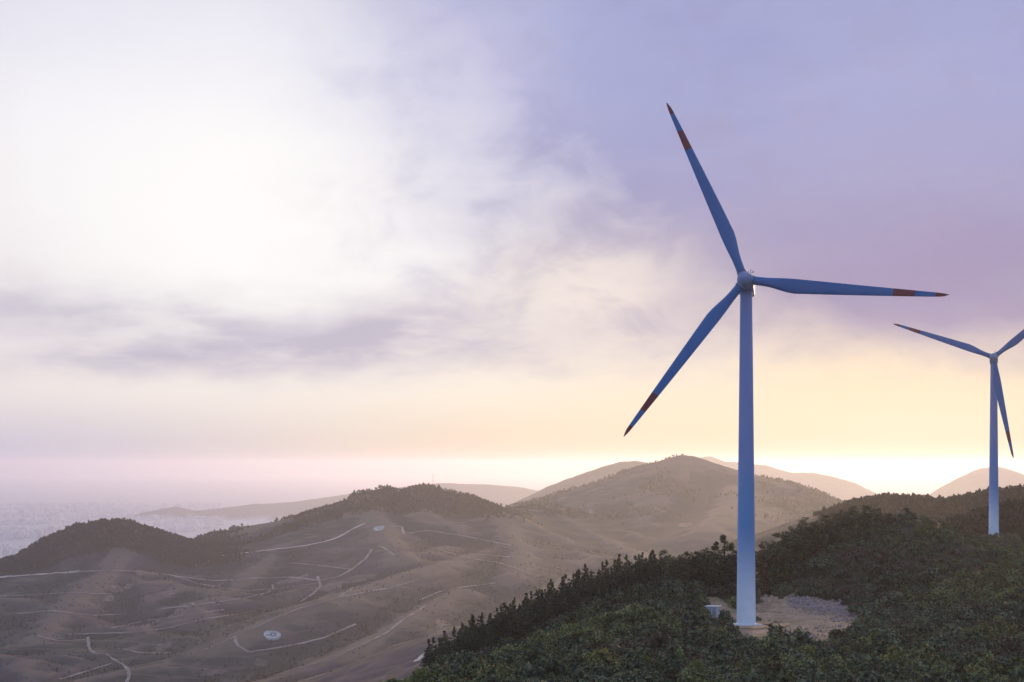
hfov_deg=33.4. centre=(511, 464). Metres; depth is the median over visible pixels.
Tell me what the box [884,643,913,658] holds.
shrub
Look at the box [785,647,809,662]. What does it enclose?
shrub
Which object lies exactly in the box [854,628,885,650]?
shrub
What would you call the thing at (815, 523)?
broadleaf tree
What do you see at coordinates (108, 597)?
bare earth
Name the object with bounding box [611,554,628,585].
conifer tree
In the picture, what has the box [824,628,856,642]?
shrub
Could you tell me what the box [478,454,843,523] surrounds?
forest
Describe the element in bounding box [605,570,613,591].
conifer tree
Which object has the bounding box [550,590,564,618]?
conifer tree
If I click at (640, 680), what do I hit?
shrub
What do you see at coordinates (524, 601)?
conifer tree
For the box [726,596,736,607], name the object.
shrub
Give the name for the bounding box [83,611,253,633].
dirt road
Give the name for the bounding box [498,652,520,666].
shrub
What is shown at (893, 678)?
shrub
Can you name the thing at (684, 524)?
bare earth
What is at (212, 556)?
forest
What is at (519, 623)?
conifer tree
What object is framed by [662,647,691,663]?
shrub
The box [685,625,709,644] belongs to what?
shrub
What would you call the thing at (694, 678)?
shrub
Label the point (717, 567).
broadleaf tree
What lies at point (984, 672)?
shrub
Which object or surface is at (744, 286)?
wind turbine
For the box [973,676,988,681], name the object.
shrub
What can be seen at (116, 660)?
dirt road
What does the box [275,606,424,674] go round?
dirt road
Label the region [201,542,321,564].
dirt road
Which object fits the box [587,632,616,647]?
shrub
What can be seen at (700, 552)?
broadleaf tree
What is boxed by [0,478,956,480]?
sea
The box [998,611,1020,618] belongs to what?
shrub
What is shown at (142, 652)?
dirt road
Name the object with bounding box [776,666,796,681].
shrub
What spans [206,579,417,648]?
dirt road
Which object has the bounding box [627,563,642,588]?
conifer tree
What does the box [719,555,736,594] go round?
conifer tree
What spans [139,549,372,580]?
dirt road
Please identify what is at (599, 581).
conifer tree
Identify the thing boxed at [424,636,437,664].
conifer tree
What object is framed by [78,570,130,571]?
dirt road
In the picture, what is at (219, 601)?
dirt road
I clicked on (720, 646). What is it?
shrub
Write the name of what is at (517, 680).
shrub
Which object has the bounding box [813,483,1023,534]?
forest
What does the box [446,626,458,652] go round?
conifer tree
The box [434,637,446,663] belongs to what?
conifer tree
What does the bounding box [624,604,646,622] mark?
shrub
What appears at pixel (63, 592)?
dirt road
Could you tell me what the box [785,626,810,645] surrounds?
shrub
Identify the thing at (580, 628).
shrub
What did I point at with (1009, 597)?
shrub
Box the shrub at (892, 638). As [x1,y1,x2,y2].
[864,628,906,645]
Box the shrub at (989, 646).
[980,640,1002,657]
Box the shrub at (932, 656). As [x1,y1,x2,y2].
[919,652,947,659]
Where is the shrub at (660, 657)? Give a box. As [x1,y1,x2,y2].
[650,655,671,670]
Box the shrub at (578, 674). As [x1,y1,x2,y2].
[570,667,588,681]
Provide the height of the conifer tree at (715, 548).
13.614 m
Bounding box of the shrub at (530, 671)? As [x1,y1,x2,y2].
[511,663,546,680]
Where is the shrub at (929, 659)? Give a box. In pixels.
[921,645,948,665]
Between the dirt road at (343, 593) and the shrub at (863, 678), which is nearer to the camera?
the shrub at (863, 678)
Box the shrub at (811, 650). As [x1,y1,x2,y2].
[800,644,817,658]
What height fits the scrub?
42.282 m
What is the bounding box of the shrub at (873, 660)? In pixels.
[844,652,881,668]
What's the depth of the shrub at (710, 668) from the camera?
233.82 m
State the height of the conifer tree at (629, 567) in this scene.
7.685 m
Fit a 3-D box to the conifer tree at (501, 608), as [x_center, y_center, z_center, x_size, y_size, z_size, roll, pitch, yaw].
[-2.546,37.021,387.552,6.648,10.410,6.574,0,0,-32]
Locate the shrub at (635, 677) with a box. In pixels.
[617,669,663,681]
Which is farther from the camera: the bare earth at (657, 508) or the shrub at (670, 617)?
the bare earth at (657, 508)
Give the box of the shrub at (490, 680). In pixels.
[482,677,498,681]
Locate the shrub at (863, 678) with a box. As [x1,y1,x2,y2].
[859,675,878,681]
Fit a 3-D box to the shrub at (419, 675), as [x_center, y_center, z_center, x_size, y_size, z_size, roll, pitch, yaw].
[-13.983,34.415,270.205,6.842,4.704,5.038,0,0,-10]
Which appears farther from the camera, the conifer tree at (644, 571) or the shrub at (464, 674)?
the conifer tree at (644, 571)
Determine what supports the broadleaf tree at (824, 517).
on the hills
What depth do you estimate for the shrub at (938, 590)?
367.20 m
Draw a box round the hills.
[0,455,1023,681]
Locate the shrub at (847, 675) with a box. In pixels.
[840,672,856,679]
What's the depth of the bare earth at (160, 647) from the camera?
2090.25 m
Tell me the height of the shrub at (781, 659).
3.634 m
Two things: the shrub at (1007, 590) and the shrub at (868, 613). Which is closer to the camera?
the shrub at (868, 613)
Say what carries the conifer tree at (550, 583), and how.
on the hills
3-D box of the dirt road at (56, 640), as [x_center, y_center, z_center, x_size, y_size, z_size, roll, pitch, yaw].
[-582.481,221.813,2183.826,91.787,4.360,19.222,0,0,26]
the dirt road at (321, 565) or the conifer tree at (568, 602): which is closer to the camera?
the conifer tree at (568, 602)
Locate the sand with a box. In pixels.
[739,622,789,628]
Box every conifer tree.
[420,639,433,667]
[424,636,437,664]
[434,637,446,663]
[436,631,450,656]
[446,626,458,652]
[451,629,467,652]
[452,622,469,655]
[463,620,473,648]
[465,614,479,636]
[475,612,488,635]
[475,616,485,644]
[484,615,493,630]
[488,620,499,648]
[492,607,504,636]
[495,605,505,627]
[497,602,510,635]
[500,607,515,637]
[506,600,518,631]
[510,603,527,640]
[520,600,531,616]
[521,592,532,611]
[521,597,526,615]
[524,599,536,632]
[529,594,549,622]
[532,597,549,629]
[536,591,553,619]
[543,579,553,598]
[546,582,561,617]
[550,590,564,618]
[558,578,567,600]
[559,586,566,598]
[560,574,572,598]
[561,585,575,614]
[565,572,589,609]
[571,570,586,598]
[580,563,592,594]
[582,569,595,598]
[587,571,606,603]
[597,561,608,592]
[599,569,613,596]
[601,560,611,584]
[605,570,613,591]
[608,558,629,596]
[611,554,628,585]
[620,563,634,590]
[621,554,630,570]
[626,562,634,584]
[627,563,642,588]
[629,555,637,581]
[637,559,648,586]
[643,551,659,584]
[682,553,692,576]
[682,556,705,584]
[692,553,712,586]
[701,541,735,586]
[706,534,736,593]
[717,542,736,592]
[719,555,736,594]
[755,550,780,593]
[854,508,872,534]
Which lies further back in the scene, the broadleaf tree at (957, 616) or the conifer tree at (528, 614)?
the conifer tree at (528, 614)
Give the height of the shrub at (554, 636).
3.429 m
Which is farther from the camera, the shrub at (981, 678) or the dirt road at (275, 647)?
the dirt road at (275, 647)
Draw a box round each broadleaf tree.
[500,653,514,666]
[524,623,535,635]
[524,647,539,660]
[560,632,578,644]
[567,652,593,666]
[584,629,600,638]
[633,558,648,574]
[637,558,666,583]
[654,556,685,576]
[656,550,670,568]
[659,556,698,580]
[663,667,680,681]
[683,551,695,566]
[691,553,712,577]
[694,546,710,565]
[706,561,735,585]
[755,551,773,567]
[755,552,779,594]
[757,539,778,557]
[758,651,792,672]
[765,529,791,548]
[781,526,798,537]
[796,516,813,531]
[801,524,825,554]
[810,520,827,530]
[819,515,831,530]
[819,517,840,539]
[830,508,851,520]
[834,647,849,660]
[844,506,859,531]
[856,511,871,536]
[858,503,877,514]
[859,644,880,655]
[868,508,882,528]
[878,513,896,528]
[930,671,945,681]
[951,612,965,619]
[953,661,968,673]
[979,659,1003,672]
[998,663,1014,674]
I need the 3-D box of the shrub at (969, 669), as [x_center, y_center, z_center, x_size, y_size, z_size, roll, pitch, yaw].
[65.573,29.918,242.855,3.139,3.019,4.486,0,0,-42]
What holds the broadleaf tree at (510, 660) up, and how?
on the hills
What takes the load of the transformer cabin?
on the hills
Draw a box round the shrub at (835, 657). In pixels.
[819,654,843,666]
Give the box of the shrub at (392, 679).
[379,677,397,681]
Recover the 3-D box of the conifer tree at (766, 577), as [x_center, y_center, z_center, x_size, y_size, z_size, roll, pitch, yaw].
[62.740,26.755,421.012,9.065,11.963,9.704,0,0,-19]
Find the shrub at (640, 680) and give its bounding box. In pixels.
[634,676,649,681]
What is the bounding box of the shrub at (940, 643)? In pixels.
[921,634,951,651]
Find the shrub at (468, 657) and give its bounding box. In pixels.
[444,650,487,668]
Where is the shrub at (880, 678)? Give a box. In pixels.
[870,674,888,681]
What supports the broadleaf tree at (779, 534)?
on the hills
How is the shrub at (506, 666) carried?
on the hills
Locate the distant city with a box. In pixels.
[0,501,224,554]
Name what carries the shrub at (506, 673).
on the hills
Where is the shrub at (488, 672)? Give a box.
[479,662,501,681]
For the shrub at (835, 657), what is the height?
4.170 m
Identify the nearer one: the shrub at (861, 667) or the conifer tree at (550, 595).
the shrub at (861, 667)
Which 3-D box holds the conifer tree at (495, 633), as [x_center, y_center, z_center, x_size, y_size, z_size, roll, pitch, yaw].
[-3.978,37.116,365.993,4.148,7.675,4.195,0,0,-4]
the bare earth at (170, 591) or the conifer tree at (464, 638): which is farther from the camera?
the bare earth at (170, 591)
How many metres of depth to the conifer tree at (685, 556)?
405.70 m
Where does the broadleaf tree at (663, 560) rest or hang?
on the hills
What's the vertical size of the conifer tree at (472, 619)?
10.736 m
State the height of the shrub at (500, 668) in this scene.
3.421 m
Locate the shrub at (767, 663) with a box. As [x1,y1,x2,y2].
[760,657,778,667]
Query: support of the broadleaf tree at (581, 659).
on the hills
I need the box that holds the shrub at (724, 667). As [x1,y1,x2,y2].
[708,663,733,673]
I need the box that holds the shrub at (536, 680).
[530,678,550,681]
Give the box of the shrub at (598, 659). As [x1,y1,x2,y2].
[590,658,608,666]
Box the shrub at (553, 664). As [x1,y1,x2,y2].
[531,654,569,676]
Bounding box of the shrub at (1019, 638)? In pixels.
[1010,631,1023,646]
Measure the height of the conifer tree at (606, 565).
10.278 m
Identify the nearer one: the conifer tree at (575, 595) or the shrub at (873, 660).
the shrub at (873, 660)
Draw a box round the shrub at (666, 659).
[658,655,670,666]
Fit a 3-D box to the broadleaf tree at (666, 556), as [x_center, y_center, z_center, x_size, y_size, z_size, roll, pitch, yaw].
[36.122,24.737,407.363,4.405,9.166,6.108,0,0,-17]
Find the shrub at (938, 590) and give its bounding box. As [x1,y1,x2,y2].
[933,587,953,596]
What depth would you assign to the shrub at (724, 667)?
235.22 m
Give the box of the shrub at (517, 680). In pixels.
[500,677,530,681]
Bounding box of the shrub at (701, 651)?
[680,644,706,655]
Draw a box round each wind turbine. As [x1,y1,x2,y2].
[624,102,948,625]
[894,324,1023,536]
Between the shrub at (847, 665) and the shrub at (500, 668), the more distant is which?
the shrub at (500, 668)
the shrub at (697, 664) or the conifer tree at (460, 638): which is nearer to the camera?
the shrub at (697, 664)
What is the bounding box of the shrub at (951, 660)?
[944,652,972,667]
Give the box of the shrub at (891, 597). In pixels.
[883,590,905,607]
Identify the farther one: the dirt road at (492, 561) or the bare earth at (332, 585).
the dirt road at (492, 561)
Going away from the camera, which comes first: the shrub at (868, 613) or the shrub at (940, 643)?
the shrub at (940, 643)
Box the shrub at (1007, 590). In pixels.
[997,588,1016,595]
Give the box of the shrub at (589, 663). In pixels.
[585,659,602,670]
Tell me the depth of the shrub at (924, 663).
254.11 m
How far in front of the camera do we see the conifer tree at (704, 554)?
402.17 m
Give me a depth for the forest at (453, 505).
3285.98 m
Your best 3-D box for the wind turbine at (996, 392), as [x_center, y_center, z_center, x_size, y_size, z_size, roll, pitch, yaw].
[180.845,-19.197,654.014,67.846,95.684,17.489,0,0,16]
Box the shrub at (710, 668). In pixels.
[702,666,729,674]
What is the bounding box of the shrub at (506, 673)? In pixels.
[494,668,518,679]
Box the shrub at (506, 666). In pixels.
[501,662,516,670]
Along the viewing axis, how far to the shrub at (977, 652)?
264.77 m
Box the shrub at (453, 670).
[445,662,462,677]
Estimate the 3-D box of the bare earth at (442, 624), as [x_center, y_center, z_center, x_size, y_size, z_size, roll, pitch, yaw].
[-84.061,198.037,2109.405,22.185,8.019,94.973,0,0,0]
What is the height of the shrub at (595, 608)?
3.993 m
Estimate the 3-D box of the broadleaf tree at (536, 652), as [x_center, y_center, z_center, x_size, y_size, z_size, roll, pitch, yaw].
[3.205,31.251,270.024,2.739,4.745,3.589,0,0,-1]
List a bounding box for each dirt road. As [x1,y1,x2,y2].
[0,570,78,577]
[0,592,106,596]
[17,610,118,615]
[33,635,85,640]
[59,663,110,678]
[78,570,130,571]
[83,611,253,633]
[86,637,130,681]
[112,609,223,627]
[118,648,171,652]
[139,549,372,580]
[162,585,273,608]
[175,576,314,590]
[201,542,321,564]
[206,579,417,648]
[233,636,249,651]
[250,643,300,651]
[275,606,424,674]
[290,562,348,568]
[300,576,321,601]
[301,623,355,643]
[323,523,364,541]
[339,581,379,596]
[378,545,394,554]
[409,530,511,545]
[413,646,438,661]
[419,583,492,599]
[442,550,528,572]
[482,554,557,567]
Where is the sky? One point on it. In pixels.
(239, 238)
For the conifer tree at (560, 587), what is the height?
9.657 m
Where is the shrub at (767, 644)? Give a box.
[751,635,783,655]
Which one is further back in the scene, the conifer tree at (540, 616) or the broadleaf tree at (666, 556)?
the broadleaf tree at (666, 556)
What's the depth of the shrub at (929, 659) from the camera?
256.17 m
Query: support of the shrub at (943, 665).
on the hills
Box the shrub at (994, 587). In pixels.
[986,583,1001,593]
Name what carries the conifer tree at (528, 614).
on the hills
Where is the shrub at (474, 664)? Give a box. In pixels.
[452,658,486,673]
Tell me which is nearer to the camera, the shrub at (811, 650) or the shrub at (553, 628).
the shrub at (811, 650)
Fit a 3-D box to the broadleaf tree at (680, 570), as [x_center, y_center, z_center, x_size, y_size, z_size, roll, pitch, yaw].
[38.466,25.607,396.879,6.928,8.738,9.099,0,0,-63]
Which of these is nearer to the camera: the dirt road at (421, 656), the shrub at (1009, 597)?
the shrub at (1009, 597)
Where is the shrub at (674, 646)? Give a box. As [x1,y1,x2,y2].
[667,641,693,659]
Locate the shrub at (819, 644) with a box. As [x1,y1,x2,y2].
[810,638,831,650]
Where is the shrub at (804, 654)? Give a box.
[794,651,816,662]
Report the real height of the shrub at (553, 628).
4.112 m
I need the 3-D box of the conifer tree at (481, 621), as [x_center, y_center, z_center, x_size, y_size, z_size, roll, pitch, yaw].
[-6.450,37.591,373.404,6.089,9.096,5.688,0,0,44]
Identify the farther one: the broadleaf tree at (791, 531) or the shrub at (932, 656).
the broadleaf tree at (791, 531)
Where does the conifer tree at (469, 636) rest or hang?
on the hills
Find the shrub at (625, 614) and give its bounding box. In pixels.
[604,608,634,622]
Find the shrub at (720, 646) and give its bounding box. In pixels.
[701,642,735,659]
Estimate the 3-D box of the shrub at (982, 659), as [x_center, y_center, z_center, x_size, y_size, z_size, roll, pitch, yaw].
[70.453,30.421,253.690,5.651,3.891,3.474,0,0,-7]
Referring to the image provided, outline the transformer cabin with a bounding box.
[705,605,720,617]
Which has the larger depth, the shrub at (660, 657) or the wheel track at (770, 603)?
the wheel track at (770, 603)
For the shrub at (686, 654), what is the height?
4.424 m
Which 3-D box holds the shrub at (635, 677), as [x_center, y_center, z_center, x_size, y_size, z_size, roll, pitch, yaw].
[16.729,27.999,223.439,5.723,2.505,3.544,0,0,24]
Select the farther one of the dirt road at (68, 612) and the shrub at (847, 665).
the dirt road at (68, 612)
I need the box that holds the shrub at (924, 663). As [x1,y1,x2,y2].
[914,659,933,668]
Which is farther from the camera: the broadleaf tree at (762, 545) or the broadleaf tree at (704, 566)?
the broadleaf tree at (762, 545)
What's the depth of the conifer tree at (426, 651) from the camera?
364.04 m
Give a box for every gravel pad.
[264,630,280,639]
[373,526,384,530]
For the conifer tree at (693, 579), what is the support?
on the hills
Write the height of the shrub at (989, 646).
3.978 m
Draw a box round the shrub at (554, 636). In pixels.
[546,629,569,640]
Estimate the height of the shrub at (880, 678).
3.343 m
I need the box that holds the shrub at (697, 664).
[686,659,706,671]
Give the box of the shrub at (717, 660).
[711,655,734,668]
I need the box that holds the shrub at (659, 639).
[637,630,672,650]
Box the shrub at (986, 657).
[968,651,999,670]
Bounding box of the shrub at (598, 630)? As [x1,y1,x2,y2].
[594,629,618,641]
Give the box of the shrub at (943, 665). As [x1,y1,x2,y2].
[929,661,947,669]
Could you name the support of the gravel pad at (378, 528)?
on the hills
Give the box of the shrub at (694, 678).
[681,671,709,681]
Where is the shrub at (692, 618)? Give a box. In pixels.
[681,609,711,628]
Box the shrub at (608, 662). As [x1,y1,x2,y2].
[603,652,615,665]
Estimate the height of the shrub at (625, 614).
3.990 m
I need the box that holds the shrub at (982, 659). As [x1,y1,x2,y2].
[975,658,1002,668]
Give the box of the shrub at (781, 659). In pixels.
[775,654,786,666]
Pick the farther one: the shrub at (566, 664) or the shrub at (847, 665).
the shrub at (566, 664)
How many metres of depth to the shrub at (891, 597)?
363.01 m
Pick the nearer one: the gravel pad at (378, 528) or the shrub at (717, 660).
the shrub at (717, 660)
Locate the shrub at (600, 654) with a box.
[591,648,616,662]
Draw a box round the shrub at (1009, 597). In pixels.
[1002,591,1018,602]
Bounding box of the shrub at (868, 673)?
[854,668,891,681]
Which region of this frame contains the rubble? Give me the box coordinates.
[786,590,860,638]
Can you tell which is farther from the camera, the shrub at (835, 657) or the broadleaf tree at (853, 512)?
the broadleaf tree at (853, 512)
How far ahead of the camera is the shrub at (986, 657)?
248.21 m
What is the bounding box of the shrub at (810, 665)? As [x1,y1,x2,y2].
[801,658,819,673]
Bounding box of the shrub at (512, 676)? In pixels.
[502,674,523,681]
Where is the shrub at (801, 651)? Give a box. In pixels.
[790,648,811,659]
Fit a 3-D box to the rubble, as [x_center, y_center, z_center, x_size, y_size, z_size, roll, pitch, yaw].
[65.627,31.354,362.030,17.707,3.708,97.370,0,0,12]
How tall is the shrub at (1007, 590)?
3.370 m
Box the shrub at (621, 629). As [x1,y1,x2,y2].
[612,623,634,636]
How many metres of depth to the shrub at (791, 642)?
285.55 m
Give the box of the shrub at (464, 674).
[456,666,472,680]
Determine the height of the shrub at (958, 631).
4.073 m
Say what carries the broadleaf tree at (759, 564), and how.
on the hills
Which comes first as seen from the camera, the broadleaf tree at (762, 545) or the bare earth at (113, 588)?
the broadleaf tree at (762, 545)
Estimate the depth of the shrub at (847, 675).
230.03 m
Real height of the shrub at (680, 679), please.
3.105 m
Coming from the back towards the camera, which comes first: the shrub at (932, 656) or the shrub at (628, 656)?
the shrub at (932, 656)
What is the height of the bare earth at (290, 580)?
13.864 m
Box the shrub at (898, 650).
[876,645,905,663]
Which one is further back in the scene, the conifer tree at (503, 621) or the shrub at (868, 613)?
the conifer tree at (503, 621)
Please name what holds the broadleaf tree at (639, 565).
on the hills
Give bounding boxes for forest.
[0,517,273,576]
[192,482,580,545]
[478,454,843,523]
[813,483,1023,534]
[937,497,1023,542]
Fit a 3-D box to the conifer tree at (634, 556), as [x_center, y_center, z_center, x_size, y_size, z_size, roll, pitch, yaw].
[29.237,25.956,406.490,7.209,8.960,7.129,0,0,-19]
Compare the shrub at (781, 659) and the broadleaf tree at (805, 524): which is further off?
the broadleaf tree at (805, 524)
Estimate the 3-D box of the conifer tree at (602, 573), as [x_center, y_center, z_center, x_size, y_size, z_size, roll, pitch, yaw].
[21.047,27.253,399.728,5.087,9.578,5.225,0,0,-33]
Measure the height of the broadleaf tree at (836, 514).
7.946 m
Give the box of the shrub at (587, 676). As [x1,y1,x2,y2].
[579,672,597,681]
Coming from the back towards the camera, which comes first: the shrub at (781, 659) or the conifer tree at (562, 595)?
the conifer tree at (562, 595)
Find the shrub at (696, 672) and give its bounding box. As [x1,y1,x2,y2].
[681,665,707,681]
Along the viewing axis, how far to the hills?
2737.71 m
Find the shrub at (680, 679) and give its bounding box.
[677,677,686,681]
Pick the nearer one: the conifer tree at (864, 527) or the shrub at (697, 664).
the shrub at (697, 664)
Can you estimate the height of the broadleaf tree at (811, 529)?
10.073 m
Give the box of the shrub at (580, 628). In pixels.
[566,625,587,639]
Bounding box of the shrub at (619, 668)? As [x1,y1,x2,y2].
[602,660,625,678]
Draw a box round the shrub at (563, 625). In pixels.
[547,622,567,634]
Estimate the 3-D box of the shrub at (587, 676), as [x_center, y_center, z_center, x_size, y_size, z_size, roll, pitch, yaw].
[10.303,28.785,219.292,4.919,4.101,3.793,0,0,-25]
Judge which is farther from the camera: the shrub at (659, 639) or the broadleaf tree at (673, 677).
the shrub at (659, 639)
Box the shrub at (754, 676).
[740,671,769,681]
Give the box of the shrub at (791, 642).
[782,633,798,652]
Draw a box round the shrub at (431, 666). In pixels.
[426,663,436,671]
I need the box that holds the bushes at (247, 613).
[0,528,647,681]
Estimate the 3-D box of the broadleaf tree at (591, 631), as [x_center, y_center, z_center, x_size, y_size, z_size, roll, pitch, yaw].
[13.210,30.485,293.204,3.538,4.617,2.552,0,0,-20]
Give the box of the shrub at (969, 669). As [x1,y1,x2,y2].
[961,666,979,673]
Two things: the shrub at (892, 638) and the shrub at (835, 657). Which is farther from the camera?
the shrub at (892, 638)
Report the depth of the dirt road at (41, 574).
2858.84 m
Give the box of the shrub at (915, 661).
[905,657,928,671]
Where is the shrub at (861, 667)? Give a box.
[851,660,877,674]
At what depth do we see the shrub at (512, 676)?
240.44 m
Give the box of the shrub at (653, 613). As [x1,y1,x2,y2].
[640,607,668,621]
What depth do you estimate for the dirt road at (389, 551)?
2716.13 m
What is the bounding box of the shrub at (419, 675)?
[402,667,430,681]
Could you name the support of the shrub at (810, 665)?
on the hills
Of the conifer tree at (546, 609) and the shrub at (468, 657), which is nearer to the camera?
the shrub at (468, 657)
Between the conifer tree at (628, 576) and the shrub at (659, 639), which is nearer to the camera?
the shrub at (659, 639)
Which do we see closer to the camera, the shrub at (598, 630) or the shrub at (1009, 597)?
the shrub at (598, 630)
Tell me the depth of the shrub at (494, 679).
239.83 m
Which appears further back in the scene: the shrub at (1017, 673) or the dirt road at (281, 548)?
the dirt road at (281, 548)
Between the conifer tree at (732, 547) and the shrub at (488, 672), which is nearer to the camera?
the shrub at (488, 672)
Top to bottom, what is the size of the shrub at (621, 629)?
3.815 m
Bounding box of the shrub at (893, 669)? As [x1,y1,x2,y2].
[878,663,902,676]
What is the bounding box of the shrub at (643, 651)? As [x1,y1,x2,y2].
[626,648,650,663]
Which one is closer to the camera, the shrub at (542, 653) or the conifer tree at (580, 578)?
the shrub at (542, 653)
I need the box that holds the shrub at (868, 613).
[852,609,874,622]
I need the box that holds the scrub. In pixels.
[398,511,1023,681]
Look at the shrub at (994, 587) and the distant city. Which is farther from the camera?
the distant city
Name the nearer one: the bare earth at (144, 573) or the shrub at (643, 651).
the shrub at (643, 651)
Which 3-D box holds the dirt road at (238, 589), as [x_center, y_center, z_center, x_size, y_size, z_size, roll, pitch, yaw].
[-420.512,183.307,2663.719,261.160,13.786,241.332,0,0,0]
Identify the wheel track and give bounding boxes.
[756,579,768,612]
[760,590,774,611]
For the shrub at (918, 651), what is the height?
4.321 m
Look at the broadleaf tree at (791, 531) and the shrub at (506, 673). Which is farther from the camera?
the broadleaf tree at (791, 531)
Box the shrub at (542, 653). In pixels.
[531,648,554,659]
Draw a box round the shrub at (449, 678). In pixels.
[447,674,458,681]
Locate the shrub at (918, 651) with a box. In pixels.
[913,642,933,659]
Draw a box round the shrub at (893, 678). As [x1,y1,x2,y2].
[880,672,896,680]
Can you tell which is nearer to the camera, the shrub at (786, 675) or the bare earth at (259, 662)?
the shrub at (786, 675)
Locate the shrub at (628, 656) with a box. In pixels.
[618,647,653,662]
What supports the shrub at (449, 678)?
on the hills
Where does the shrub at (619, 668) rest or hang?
on the hills
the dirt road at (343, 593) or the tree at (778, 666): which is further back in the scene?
the dirt road at (343, 593)
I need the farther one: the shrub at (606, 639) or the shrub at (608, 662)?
the shrub at (606, 639)
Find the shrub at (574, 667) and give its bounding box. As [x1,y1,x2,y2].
[567,661,589,675]
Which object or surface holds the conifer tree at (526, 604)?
on the hills
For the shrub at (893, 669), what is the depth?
240.60 m
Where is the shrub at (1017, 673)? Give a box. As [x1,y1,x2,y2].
[1006,667,1023,679]
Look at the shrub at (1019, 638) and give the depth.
277.23 m
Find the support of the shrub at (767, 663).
on the hills
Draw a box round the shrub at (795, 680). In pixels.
[788,675,806,681]
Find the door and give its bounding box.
[712,608,715,616]
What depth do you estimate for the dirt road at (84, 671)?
1939.53 m
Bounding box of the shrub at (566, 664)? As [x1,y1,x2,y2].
[544,660,572,675]
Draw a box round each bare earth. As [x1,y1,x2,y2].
[103,595,114,600]
[105,584,122,591]
[122,583,133,588]
[134,570,157,575]
[141,619,159,625]
[153,641,171,652]
[159,584,185,596]
[166,601,192,618]
[200,668,229,675]
[254,658,267,665]
[277,574,308,584]
[318,581,341,591]
[337,573,378,583]
[435,619,450,627]
[650,506,665,512]
[678,522,692,526]
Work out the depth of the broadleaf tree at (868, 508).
467.88 m
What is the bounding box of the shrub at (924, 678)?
[916,672,938,681]
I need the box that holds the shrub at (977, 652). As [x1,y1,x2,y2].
[965,648,986,661]
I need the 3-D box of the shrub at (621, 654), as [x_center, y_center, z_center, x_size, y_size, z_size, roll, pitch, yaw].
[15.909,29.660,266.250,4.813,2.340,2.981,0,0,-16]
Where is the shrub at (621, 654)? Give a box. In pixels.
[604,648,625,656]
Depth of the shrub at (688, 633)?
285.48 m
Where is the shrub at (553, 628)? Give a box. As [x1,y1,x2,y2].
[545,624,559,634]
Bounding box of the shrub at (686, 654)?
[661,643,697,659]
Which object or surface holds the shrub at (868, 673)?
on the hills
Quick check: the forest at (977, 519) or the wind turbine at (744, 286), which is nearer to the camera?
the wind turbine at (744, 286)
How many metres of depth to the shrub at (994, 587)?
387.64 m
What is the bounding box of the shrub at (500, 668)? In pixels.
[492,663,511,671]
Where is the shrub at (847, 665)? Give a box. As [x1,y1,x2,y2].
[828,660,861,677]
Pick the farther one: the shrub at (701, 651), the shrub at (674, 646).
the shrub at (701, 651)
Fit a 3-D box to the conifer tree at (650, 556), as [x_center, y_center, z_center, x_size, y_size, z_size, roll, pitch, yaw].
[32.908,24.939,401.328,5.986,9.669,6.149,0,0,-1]
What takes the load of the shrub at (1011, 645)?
on the hills
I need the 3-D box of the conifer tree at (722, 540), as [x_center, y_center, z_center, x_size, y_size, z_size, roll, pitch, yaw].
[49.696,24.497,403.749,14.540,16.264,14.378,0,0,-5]
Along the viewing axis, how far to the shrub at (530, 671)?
242.93 m
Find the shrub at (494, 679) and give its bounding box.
[488,674,503,681]
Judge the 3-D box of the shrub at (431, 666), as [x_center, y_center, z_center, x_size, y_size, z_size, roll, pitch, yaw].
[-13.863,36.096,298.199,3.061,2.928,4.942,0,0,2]
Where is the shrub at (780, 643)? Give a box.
[767,632,792,656]
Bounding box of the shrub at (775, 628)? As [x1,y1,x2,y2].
[765,620,790,639]
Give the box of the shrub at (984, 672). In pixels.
[958,667,987,680]
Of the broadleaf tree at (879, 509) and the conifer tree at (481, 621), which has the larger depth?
the broadleaf tree at (879, 509)
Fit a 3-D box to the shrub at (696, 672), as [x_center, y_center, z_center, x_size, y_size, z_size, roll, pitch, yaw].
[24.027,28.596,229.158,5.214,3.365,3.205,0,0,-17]
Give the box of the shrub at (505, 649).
[490,643,523,656]
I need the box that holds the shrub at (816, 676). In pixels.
[802,668,826,681]
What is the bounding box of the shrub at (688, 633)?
[674,627,696,641]
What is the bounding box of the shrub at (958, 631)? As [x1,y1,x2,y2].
[940,626,965,647]
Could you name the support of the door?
in the transformer cabin
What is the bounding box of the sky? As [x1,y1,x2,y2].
[0,0,1023,477]
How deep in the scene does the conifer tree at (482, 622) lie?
376.96 m
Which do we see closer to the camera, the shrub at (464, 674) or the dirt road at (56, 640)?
the shrub at (464, 674)
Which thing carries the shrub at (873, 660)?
on the hills
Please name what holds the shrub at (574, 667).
on the hills
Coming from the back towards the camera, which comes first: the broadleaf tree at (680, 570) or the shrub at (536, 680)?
the broadleaf tree at (680, 570)
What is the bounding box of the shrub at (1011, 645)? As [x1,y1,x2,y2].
[993,633,1023,652]
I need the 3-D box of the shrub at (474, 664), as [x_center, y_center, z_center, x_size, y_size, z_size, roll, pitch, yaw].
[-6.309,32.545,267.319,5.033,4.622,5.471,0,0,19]
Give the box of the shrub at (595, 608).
[583,600,601,615]
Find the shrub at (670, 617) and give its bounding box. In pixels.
[661,613,680,626]

